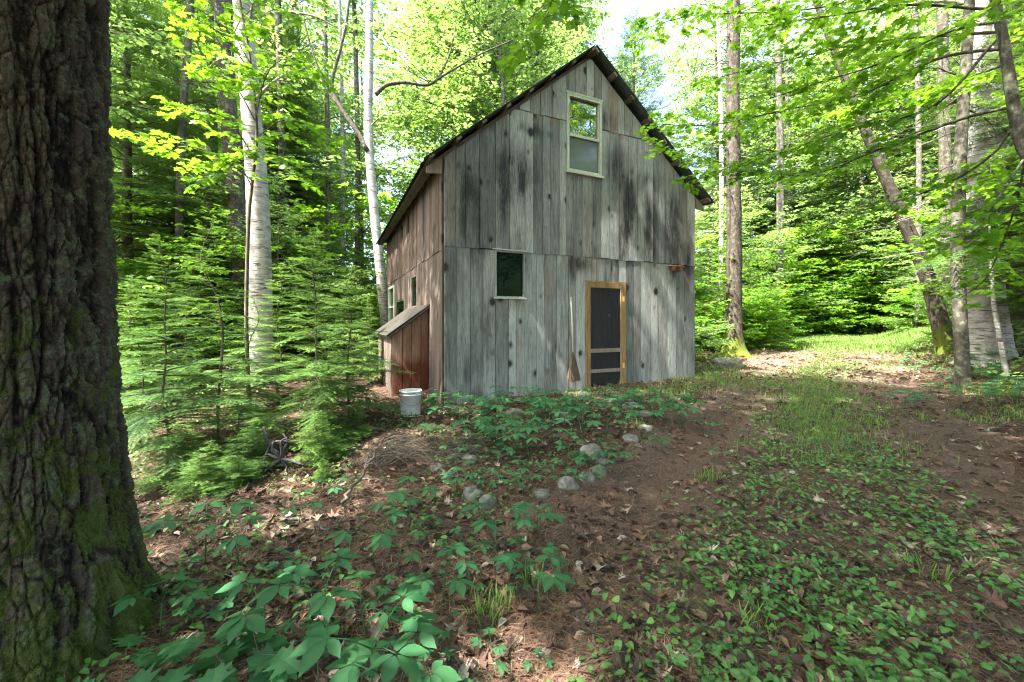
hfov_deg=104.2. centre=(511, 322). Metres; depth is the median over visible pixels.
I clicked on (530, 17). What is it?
forest tree
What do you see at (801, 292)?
shrub
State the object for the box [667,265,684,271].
pot rack
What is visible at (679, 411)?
woodland herb
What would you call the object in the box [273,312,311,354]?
shrub
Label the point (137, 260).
understory sapling
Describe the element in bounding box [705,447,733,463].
woodland herb
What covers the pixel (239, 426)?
young fir
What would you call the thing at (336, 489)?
woodland herb
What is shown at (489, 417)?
woodland herb
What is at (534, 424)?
woodland herb
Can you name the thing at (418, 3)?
forest tree
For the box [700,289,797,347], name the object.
shrub
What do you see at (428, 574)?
woodland herb
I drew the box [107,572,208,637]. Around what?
woodland herb
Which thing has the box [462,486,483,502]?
rock
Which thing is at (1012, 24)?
forest tree
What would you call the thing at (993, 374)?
fern
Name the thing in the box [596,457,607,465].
rock
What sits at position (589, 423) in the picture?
woodland herb
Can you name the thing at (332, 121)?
forest tree
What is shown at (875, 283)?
shrub
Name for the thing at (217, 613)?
maple seedling
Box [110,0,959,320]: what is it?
sky
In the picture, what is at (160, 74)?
forest tree
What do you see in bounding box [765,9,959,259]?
forest tree
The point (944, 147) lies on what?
dark tree
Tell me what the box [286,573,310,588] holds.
woodland herb
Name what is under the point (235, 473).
young fir
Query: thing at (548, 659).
woodland herb
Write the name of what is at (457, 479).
woodland herb
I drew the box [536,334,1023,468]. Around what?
grass
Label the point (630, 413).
woodland herb
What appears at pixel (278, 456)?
old root
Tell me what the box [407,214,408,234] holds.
window
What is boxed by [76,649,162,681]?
maple seedling
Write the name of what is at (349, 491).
fallen branch
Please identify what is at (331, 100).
forest tree
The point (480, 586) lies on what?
woodland herb
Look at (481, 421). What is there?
woodland herb
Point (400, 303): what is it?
window
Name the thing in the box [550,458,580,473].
woodland herb
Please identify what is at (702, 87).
forest tree
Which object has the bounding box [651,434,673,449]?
woodland herb
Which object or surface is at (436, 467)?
rock
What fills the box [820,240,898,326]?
understory sapling
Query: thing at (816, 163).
forest tree
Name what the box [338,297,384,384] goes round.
young fir
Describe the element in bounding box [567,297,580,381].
broom
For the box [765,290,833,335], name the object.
shrub
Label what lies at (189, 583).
woodland herb
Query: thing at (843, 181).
forest tree
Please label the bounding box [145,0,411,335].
forest tree
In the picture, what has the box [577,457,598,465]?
woodland herb
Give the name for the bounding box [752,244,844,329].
understory sapling
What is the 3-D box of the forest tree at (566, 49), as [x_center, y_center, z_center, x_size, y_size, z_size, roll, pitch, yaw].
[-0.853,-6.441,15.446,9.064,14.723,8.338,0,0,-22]
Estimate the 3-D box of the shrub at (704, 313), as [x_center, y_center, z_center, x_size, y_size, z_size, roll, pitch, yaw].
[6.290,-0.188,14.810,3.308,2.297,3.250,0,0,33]
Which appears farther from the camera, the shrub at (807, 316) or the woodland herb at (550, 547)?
the shrub at (807, 316)
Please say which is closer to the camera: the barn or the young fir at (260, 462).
the young fir at (260, 462)
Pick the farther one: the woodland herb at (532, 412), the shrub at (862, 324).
the shrub at (862, 324)
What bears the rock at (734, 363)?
on the ground at (534, 446)
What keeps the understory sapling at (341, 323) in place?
on the ground at (534, 446)
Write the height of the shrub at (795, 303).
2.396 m
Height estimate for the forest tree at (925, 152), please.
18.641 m
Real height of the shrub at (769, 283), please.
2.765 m
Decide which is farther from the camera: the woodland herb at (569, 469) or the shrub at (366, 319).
the shrub at (366, 319)
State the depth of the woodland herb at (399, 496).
2.65 m
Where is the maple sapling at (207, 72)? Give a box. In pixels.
[109,0,345,403]
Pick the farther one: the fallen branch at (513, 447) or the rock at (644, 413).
the rock at (644, 413)
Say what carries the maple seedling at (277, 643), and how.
on the ground at (534, 446)
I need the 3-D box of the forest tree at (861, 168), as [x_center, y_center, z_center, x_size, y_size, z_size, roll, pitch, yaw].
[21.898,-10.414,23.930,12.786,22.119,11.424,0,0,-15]
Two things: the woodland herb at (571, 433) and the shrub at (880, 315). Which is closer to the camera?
the woodland herb at (571, 433)
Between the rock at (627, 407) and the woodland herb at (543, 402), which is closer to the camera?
the woodland herb at (543, 402)
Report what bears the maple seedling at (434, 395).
on the ground at (534, 446)
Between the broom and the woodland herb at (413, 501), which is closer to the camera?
the woodland herb at (413, 501)
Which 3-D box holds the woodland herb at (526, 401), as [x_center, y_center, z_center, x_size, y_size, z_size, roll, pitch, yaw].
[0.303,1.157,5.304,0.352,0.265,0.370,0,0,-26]
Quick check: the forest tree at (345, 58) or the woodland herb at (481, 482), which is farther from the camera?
the forest tree at (345, 58)
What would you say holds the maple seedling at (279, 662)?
on the ground at (534, 446)
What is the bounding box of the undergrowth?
[123,321,1023,414]
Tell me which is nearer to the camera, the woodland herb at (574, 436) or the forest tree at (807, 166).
the woodland herb at (574, 436)
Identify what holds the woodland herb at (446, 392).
on the ground at (534, 446)
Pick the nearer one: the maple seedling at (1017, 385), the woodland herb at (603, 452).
the woodland herb at (603, 452)
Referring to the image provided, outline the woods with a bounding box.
[188,146,939,297]
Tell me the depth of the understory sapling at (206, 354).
11.51 m
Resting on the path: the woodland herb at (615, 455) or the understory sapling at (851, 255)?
the woodland herb at (615, 455)
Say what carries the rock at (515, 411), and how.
on the ground at (534, 446)
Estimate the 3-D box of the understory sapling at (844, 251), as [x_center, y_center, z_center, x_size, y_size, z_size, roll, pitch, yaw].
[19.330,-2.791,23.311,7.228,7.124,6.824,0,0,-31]
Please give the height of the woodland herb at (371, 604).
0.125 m
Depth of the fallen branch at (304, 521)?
2.75 m
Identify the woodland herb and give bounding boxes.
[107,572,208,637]
[141,500,256,563]
[142,556,204,596]
[194,515,268,565]
[211,564,318,645]
[247,548,361,648]
[271,626,360,681]
[277,490,323,526]
[279,616,323,632]
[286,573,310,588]
[287,585,430,681]
[306,570,405,642]
[312,475,349,503]
[318,562,340,582]
[324,509,406,566]
[324,619,443,681]
[339,585,381,618]
[344,652,381,681]
[346,610,461,681]
[361,636,397,665]
[366,491,420,526]
[367,529,424,569]
[377,573,415,597]
[380,476,442,530]
[398,573,428,593]
[404,572,433,592]
[404,635,438,669]
[405,544,475,606]
[415,514,443,530]
[418,648,454,665]
[427,610,461,639]
[434,528,465,545]
[436,540,494,593]
[438,419,468,435]
[438,560,457,573]
[439,444,468,464]
[440,389,478,416]
[440,472,473,491]
[441,473,473,492]
[446,456,475,482]
[450,396,486,419]
[451,405,474,424]
[451,417,492,448]
[457,409,488,420]
[460,502,529,555]
[463,424,480,432]
[463,660,508,681]
[464,474,485,485]
[469,567,486,591]
[469,627,507,655]
[470,467,497,488]
[471,413,504,442]
[472,442,501,458]
[473,398,513,426]
[473,410,507,421]
[474,396,513,415]
[474,475,502,491]
[478,394,501,413]
[479,426,525,454]
[482,419,513,442]
[483,428,517,445]
[489,550,575,613]
[490,386,516,405]
[490,466,512,475]
[496,424,540,453]
[496,425,540,458]
[499,418,546,449]
[500,416,542,441]
[500,535,558,574]
[502,443,519,460]
[503,445,526,457]
[503,477,525,490]
[506,415,538,443]
[506,552,535,574]
[507,424,552,452]
[507,574,531,597]
[509,501,564,542]
[510,472,537,495]
[511,459,544,484]
[512,504,557,537]
[513,398,544,415]
[513,558,532,569]
[518,399,544,417]
[519,387,540,404]
[520,396,560,420]
[522,648,554,671]
[523,410,564,435]
[530,420,567,447]
[531,387,560,396]
[532,396,573,426]
[533,402,557,410]
[533,469,559,488]
[535,559,571,587]
[540,460,565,468]
[545,398,576,416]
[550,432,578,449]
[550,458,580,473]
[551,405,589,431]
[552,428,575,440]
[553,405,584,424]
[553,440,584,464]
[554,415,602,444]
[559,393,591,400]
[559,402,587,425]
[561,471,583,478]
[562,397,600,420]
[565,397,609,430]
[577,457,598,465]
[577,457,613,472]
[579,473,602,484]
[581,387,605,395]
[583,396,610,411]
[588,413,627,435]
[591,413,627,423]
[596,447,632,471]
[605,387,626,402]
[605,397,644,419]
[605,445,634,464]
[607,405,634,419]
[611,393,632,408]
[613,409,642,421]
[618,391,661,421]
[623,410,662,438]
[626,388,656,398]
[630,391,674,423]
[636,396,665,418]
[641,437,668,448]
[649,397,679,405]
[651,406,687,429]
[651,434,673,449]
[656,405,702,428]
[661,401,694,421]
[665,395,707,423]
[693,419,725,434]
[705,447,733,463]
[841,435,868,443]
[881,391,925,413]
[890,385,926,402]
[893,390,930,410]
[923,381,954,395]
[948,384,999,410]
[948,391,982,405]
[988,391,1017,400]
[992,387,1022,402]
[994,376,1021,402]
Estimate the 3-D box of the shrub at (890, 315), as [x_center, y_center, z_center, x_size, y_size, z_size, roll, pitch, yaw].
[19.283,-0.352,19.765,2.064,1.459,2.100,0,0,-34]
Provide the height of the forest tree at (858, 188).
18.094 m
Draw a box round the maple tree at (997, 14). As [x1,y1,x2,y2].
[496,0,1023,308]
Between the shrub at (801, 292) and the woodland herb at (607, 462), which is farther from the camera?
the shrub at (801, 292)
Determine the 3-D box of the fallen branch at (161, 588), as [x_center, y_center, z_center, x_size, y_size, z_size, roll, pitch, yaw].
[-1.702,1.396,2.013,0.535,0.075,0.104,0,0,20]
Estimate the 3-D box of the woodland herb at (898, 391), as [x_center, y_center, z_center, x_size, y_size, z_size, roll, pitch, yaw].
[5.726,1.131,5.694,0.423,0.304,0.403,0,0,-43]
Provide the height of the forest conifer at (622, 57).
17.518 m
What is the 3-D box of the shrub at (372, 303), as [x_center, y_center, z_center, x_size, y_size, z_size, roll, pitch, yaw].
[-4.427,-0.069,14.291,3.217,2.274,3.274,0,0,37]
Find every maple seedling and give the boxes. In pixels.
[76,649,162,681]
[83,634,166,681]
[151,628,246,681]
[157,617,265,681]
[172,586,234,622]
[193,640,279,681]
[208,617,300,681]
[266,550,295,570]
[269,605,325,655]
[421,389,442,412]
[425,401,450,422]
[426,393,461,415]
[907,396,935,402]
[966,380,992,386]
[968,388,999,395]
[982,380,1002,385]
[986,364,1017,375]
[999,381,1023,388]
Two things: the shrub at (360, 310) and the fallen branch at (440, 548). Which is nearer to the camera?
the fallen branch at (440, 548)
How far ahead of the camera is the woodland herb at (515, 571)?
2.23 m
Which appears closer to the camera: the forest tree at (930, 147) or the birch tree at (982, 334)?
the birch tree at (982, 334)
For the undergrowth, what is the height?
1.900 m
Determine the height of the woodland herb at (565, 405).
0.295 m
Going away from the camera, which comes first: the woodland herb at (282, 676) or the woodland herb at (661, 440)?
the woodland herb at (282, 676)
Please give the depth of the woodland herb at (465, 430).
4.35 m
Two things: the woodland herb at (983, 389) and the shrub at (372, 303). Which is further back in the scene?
the shrub at (372, 303)
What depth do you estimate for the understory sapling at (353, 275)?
11.39 m
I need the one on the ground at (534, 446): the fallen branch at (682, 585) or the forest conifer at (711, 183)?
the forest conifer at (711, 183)
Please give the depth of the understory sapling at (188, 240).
8.66 m
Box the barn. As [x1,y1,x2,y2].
[374,44,714,405]
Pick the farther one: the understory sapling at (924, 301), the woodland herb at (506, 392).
the understory sapling at (924, 301)
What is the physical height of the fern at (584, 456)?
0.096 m
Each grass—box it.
[453,408,994,646]
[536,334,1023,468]
[747,325,931,355]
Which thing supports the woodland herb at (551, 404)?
on the ground at (534, 446)
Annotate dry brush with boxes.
[352,418,467,481]
[424,434,505,466]
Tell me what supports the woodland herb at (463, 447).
on the ground at (534, 446)
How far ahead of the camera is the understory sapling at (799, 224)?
22.91 m
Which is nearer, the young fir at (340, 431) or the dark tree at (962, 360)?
the young fir at (340, 431)
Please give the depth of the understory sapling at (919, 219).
9.05 m
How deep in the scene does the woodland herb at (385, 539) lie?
2.21 m
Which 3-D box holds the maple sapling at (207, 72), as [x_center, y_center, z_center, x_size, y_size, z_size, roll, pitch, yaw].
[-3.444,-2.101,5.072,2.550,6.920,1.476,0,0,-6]
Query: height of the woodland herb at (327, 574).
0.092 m
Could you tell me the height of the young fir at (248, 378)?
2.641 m
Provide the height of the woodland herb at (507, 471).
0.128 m
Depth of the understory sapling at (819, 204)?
24.78 m
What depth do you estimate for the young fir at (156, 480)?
3.43 m
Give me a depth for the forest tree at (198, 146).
18.51 m
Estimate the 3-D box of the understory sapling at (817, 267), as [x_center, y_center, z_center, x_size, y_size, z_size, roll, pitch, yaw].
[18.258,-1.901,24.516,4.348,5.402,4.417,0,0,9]
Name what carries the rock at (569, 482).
on the ground at (534, 446)
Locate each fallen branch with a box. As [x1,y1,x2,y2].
[158,585,218,605]
[279,514,345,532]
[340,437,385,504]
[361,478,404,481]
[395,381,437,394]
[426,539,521,551]
[490,426,525,465]
[656,562,697,622]
[975,416,1023,432]
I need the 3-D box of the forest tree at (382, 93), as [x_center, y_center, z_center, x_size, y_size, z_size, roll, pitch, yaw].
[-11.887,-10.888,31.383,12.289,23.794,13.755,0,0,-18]
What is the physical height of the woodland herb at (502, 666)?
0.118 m
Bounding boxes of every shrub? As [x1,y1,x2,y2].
[117,321,154,372]
[166,289,232,357]
[182,310,297,374]
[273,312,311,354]
[293,290,377,349]
[312,296,379,349]
[320,327,378,374]
[338,312,379,339]
[341,289,386,348]
[695,288,765,344]
[695,293,723,344]
[695,302,757,350]
[695,312,724,348]
[695,316,739,360]
[697,290,764,346]
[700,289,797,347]
[701,283,798,344]
[716,277,793,336]
[723,283,814,345]
[745,305,771,343]
[748,285,826,333]
[754,294,814,334]
[761,280,833,329]
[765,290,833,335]
[767,286,859,333]
[787,301,855,334]
[790,291,870,333]
[796,272,888,334]
[817,287,882,328]
[828,292,894,334]
[830,282,928,333]
[837,311,888,334]
[846,281,929,325]
[847,294,927,331]
[854,279,899,327]
[864,274,914,325]
[870,301,929,327]
[872,284,927,325]
[879,287,940,328]
[947,276,1023,339]
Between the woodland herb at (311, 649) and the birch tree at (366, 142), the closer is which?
the woodland herb at (311, 649)
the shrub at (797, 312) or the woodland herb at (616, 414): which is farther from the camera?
the shrub at (797, 312)
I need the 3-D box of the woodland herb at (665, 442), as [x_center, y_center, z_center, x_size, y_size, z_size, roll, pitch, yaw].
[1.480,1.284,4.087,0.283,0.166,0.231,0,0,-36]
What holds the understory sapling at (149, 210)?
on the ground at (534, 446)
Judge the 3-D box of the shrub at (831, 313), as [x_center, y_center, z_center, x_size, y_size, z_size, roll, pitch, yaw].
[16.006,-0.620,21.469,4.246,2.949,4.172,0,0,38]
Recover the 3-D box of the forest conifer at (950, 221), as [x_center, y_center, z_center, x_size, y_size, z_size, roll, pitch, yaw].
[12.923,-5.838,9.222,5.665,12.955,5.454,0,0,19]
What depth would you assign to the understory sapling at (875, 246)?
21.99 m
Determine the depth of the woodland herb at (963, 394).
5.63 m
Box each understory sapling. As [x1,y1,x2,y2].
[109,198,204,372]
[111,142,323,341]
[116,203,299,375]
[116,220,162,320]
[116,237,234,373]
[118,184,282,359]
[137,167,332,322]
[192,200,353,361]
[210,197,385,353]
[273,284,345,354]
[274,222,367,348]
[275,280,374,367]
[279,263,385,358]
[293,219,354,291]
[303,211,367,298]
[332,243,386,328]
[345,232,386,328]
[363,277,376,329]
[695,178,745,290]
[695,182,781,324]
[695,227,716,287]
[695,229,766,299]
[695,235,746,341]
[704,192,832,335]
[742,204,851,330]
[742,218,896,332]
[742,234,826,327]
[744,196,866,328]
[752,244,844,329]
[761,181,923,288]
[766,191,903,327]
[772,214,922,334]
[790,249,846,301]
[796,210,910,319]
[799,173,922,278]
[801,242,867,277]
[805,267,880,333]
[819,193,940,300]
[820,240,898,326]
[832,220,938,317]
[849,195,940,310]
[870,206,940,311]
[870,242,940,319]
[876,260,952,339]
[883,114,1023,324]
[903,264,952,327]
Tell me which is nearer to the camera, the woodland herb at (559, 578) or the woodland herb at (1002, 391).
the woodland herb at (559, 578)
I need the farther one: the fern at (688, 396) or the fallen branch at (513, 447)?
the fern at (688, 396)
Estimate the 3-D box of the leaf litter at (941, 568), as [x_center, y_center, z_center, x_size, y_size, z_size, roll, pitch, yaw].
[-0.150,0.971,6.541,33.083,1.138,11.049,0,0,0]
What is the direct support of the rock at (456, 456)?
on the ground at (534, 446)
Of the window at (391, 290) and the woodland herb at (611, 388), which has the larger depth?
the window at (391, 290)
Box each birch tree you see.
[177,0,359,388]
[298,0,513,326]
[873,0,1023,366]
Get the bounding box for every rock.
[431,462,446,472]
[442,470,454,479]
[448,453,462,460]
[461,453,477,464]
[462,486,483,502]
[478,493,496,509]
[505,408,524,415]
[532,488,551,498]
[552,412,573,422]
[556,476,579,489]
[578,392,591,400]
[578,472,595,482]
[580,443,603,460]
[588,465,606,476]
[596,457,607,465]
[621,433,638,442]
[622,401,639,408]
[637,410,651,416]
[637,424,653,431]
[711,357,744,368]
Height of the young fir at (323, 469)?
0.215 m
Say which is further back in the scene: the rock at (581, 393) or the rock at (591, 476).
the rock at (581, 393)
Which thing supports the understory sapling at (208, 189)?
on the ground at (534, 446)
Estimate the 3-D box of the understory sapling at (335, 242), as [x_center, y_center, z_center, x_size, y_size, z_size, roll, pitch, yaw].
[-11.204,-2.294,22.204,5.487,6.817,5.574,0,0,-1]
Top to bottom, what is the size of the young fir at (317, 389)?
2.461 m
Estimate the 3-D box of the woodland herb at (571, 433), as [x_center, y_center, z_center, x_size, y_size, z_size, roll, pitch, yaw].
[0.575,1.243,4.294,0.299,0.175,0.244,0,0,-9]
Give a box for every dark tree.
[142,0,293,372]
[873,0,1023,385]
[877,3,962,329]
[891,114,955,171]
[902,0,1023,347]
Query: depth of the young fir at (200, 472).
3.25 m
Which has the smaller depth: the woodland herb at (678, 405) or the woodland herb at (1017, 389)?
the woodland herb at (678, 405)
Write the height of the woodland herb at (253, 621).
0.296 m
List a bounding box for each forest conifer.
[108,0,238,380]
[110,0,293,352]
[156,0,330,352]
[208,4,359,352]
[609,4,705,207]
[695,130,761,309]
[742,156,803,307]
[895,0,1023,367]
[928,3,1023,277]
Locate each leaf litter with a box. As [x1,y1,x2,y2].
[71,346,1023,681]
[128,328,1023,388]
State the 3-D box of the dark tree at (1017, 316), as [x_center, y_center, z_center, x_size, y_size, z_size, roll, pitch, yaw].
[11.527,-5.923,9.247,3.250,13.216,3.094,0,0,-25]
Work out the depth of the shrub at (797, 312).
19.85 m
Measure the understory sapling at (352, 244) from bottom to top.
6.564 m
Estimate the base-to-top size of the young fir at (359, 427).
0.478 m
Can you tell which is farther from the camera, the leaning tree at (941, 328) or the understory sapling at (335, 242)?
the understory sapling at (335, 242)
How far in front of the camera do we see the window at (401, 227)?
9.70 m
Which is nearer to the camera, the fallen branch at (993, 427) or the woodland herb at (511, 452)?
the woodland herb at (511, 452)
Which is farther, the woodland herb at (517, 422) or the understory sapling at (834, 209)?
the understory sapling at (834, 209)
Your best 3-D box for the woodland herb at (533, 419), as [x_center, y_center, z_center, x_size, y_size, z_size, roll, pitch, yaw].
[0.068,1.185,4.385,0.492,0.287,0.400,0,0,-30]
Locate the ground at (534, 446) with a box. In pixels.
[82,328,1023,681]
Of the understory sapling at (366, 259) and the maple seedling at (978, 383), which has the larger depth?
the understory sapling at (366, 259)
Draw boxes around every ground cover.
[79,347,1023,681]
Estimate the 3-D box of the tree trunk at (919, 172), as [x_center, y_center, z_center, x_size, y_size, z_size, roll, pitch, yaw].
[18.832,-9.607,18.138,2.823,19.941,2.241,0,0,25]
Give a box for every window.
[388,285,394,321]
[396,299,403,315]
[400,223,402,240]
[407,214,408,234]
[411,274,415,306]
[492,248,528,298]
[565,90,603,178]
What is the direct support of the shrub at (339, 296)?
on the ground at (534, 446)
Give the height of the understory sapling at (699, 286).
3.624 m
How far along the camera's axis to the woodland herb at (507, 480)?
3.17 m
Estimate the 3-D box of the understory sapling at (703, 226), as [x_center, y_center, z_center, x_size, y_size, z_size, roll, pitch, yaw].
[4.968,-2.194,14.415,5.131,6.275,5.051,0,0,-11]
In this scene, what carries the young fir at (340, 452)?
on the ground at (534, 446)
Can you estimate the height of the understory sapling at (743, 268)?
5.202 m
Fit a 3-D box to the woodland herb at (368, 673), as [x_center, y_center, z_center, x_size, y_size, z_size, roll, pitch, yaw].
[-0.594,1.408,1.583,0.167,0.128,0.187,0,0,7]
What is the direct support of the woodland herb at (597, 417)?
on the ground at (534, 446)
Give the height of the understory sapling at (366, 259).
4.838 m
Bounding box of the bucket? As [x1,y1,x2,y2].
[399,388,422,416]
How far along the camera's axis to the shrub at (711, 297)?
13.52 m
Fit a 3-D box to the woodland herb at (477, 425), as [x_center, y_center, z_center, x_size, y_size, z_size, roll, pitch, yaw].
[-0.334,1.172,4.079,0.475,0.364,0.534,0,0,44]
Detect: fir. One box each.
[115,275,194,411]
[117,300,206,389]
[118,234,254,477]
[118,295,203,446]
[128,264,229,396]
[130,217,294,439]
[132,421,219,495]
[158,443,246,503]
[178,391,281,471]
[182,425,238,468]
[193,297,294,408]
[198,455,265,501]
[214,417,291,481]
[218,263,333,402]
[239,223,378,439]
[277,264,415,431]
[288,411,353,469]
[290,398,361,451]
[302,459,337,483]
[321,434,352,460]
[332,399,382,439]
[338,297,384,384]
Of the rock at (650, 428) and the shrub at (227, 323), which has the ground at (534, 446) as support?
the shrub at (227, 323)
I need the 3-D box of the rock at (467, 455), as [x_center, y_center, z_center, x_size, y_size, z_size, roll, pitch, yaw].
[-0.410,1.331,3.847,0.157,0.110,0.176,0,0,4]
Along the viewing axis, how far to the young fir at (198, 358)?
7.48 m
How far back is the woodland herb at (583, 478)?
3.32 m
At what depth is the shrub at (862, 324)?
21.91 m
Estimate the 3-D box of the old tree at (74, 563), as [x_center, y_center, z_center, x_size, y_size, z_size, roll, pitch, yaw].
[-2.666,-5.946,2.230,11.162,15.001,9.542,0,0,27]
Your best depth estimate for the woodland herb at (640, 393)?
5.13 m
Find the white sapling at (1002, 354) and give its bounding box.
[988,226,1010,379]
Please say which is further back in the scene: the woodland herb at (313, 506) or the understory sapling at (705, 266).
the understory sapling at (705, 266)
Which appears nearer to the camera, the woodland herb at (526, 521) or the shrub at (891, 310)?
the woodland herb at (526, 521)
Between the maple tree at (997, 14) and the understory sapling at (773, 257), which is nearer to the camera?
the maple tree at (997, 14)
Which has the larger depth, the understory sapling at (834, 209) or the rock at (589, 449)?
the understory sapling at (834, 209)
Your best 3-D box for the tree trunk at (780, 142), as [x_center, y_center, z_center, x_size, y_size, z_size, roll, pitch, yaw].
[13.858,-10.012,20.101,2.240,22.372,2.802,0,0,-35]
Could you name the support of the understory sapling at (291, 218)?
on the ground at (534, 446)
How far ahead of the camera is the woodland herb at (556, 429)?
4.19 m
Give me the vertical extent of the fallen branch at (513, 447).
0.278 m
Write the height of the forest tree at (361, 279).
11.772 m
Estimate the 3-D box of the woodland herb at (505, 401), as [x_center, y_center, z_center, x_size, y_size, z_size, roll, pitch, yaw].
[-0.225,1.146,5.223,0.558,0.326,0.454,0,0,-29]
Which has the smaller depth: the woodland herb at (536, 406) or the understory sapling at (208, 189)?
the woodland herb at (536, 406)
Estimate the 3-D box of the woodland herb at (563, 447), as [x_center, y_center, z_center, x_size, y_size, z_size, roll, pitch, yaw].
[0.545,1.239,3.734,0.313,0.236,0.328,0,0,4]
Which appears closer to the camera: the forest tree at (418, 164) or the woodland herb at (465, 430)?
the woodland herb at (465, 430)
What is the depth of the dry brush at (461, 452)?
4.00 m
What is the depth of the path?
3.21 m
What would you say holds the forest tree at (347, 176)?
on the ground at (534, 446)
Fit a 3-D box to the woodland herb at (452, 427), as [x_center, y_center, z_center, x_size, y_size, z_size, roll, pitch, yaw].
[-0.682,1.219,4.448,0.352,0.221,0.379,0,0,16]
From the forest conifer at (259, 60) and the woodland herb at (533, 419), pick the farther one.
the forest conifer at (259, 60)
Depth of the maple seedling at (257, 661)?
1.50 m
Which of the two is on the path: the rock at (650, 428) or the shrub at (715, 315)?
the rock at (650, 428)
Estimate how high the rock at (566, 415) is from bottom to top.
0.127 m
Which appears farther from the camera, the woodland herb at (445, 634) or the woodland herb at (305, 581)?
the woodland herb at (305, 581)
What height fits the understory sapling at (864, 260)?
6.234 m
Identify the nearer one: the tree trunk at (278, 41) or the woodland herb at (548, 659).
the woodland herb at (548, 659)
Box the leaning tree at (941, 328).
[734,0,1023,356]
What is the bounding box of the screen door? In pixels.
[587,282,624,386]
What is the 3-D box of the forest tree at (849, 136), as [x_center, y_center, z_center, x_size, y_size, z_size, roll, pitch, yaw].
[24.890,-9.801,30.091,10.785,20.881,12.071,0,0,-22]
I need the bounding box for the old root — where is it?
[260,426,308,474]
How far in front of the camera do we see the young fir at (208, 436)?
3.87 m
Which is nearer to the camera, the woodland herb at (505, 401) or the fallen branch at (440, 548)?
the fallen branch at (440, 548)
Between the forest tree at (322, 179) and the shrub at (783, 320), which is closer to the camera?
the shrub at (783, 320)
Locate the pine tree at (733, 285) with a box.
[672,0,790,357]
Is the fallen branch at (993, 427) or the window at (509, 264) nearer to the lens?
the fallen branch at (993, 427)
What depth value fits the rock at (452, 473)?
3.47 m
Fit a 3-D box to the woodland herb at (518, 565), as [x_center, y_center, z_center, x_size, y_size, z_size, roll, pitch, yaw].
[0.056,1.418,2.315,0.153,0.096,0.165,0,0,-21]
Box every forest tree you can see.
[108,0,236,203]
[111,19,362,237]
[112,0,321,350]
[113,100,309,216]
[136,0,436,345]
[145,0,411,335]
[169,97,354,243]
[186,35,382,295]
[258,34,351,215]
[292,174,375,302]
[304,8,433,296]
[315,127,390,277]
[321,77,407,266]
[335,7,560,221]
[357,0,631,169]
[359,0,607,201]
[367,0,596,180]
[374,50,507,151]
[379,0,613,182]
[382,0,649,166]
[386,133,449,188]
[387,0,593,137]
[430,5,632,145]
[615,43,698,147]
[616,0,849,276]
[670,58,834,274]
[677,0,904,260]
[684,44,843,307]
[740,0,962,331]
[742,77,864,259]
[742,81,895,253]
[756,51,935,255]
[760,34,929,253]
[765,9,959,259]
[789,7,962,329]
[790,63,954,265]
[814,93,956,280]
[857,14,1021,249]
[861,7,1023,217]
[866,4,1023,301]
[867,8,1023,223]
[868,9,962,223]
[886,9,1023,198]
[1009,0,1023,9]
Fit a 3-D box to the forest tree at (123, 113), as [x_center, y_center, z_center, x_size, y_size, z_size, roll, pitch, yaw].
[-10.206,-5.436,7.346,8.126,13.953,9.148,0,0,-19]
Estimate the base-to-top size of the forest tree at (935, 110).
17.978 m
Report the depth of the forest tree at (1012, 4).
5.72 m
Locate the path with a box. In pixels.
[302,346,1023,681]
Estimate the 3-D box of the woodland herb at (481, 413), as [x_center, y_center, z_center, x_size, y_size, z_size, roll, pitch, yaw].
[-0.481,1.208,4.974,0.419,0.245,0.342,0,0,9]
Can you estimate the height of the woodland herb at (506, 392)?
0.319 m
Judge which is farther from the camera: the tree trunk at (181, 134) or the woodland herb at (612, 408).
the tree trunk at (181, 134)
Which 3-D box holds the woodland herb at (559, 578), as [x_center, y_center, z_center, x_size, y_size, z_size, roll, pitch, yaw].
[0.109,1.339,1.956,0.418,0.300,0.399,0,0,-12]
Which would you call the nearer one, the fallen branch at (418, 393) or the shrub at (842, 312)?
the fallen branch at (418, 393)
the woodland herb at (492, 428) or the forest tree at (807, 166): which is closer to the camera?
the woodland herb at (492, 428)
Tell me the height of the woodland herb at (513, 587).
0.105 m
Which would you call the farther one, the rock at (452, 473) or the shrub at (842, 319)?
the shrub at (842, 319)
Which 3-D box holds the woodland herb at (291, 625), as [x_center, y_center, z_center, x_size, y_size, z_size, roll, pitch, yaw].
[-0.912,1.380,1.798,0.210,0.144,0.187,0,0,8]
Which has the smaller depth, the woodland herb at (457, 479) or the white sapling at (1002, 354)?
the woodland herb at (457, 479)
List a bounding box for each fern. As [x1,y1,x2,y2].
[413,423,440,431]
[468,397,509,409]
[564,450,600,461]
[677,393,695,399]
[972,367,1021,379]
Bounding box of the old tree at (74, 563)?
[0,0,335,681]
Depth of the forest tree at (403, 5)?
23.48 m
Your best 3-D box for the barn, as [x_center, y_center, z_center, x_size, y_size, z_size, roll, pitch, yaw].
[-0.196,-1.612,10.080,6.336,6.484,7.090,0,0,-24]

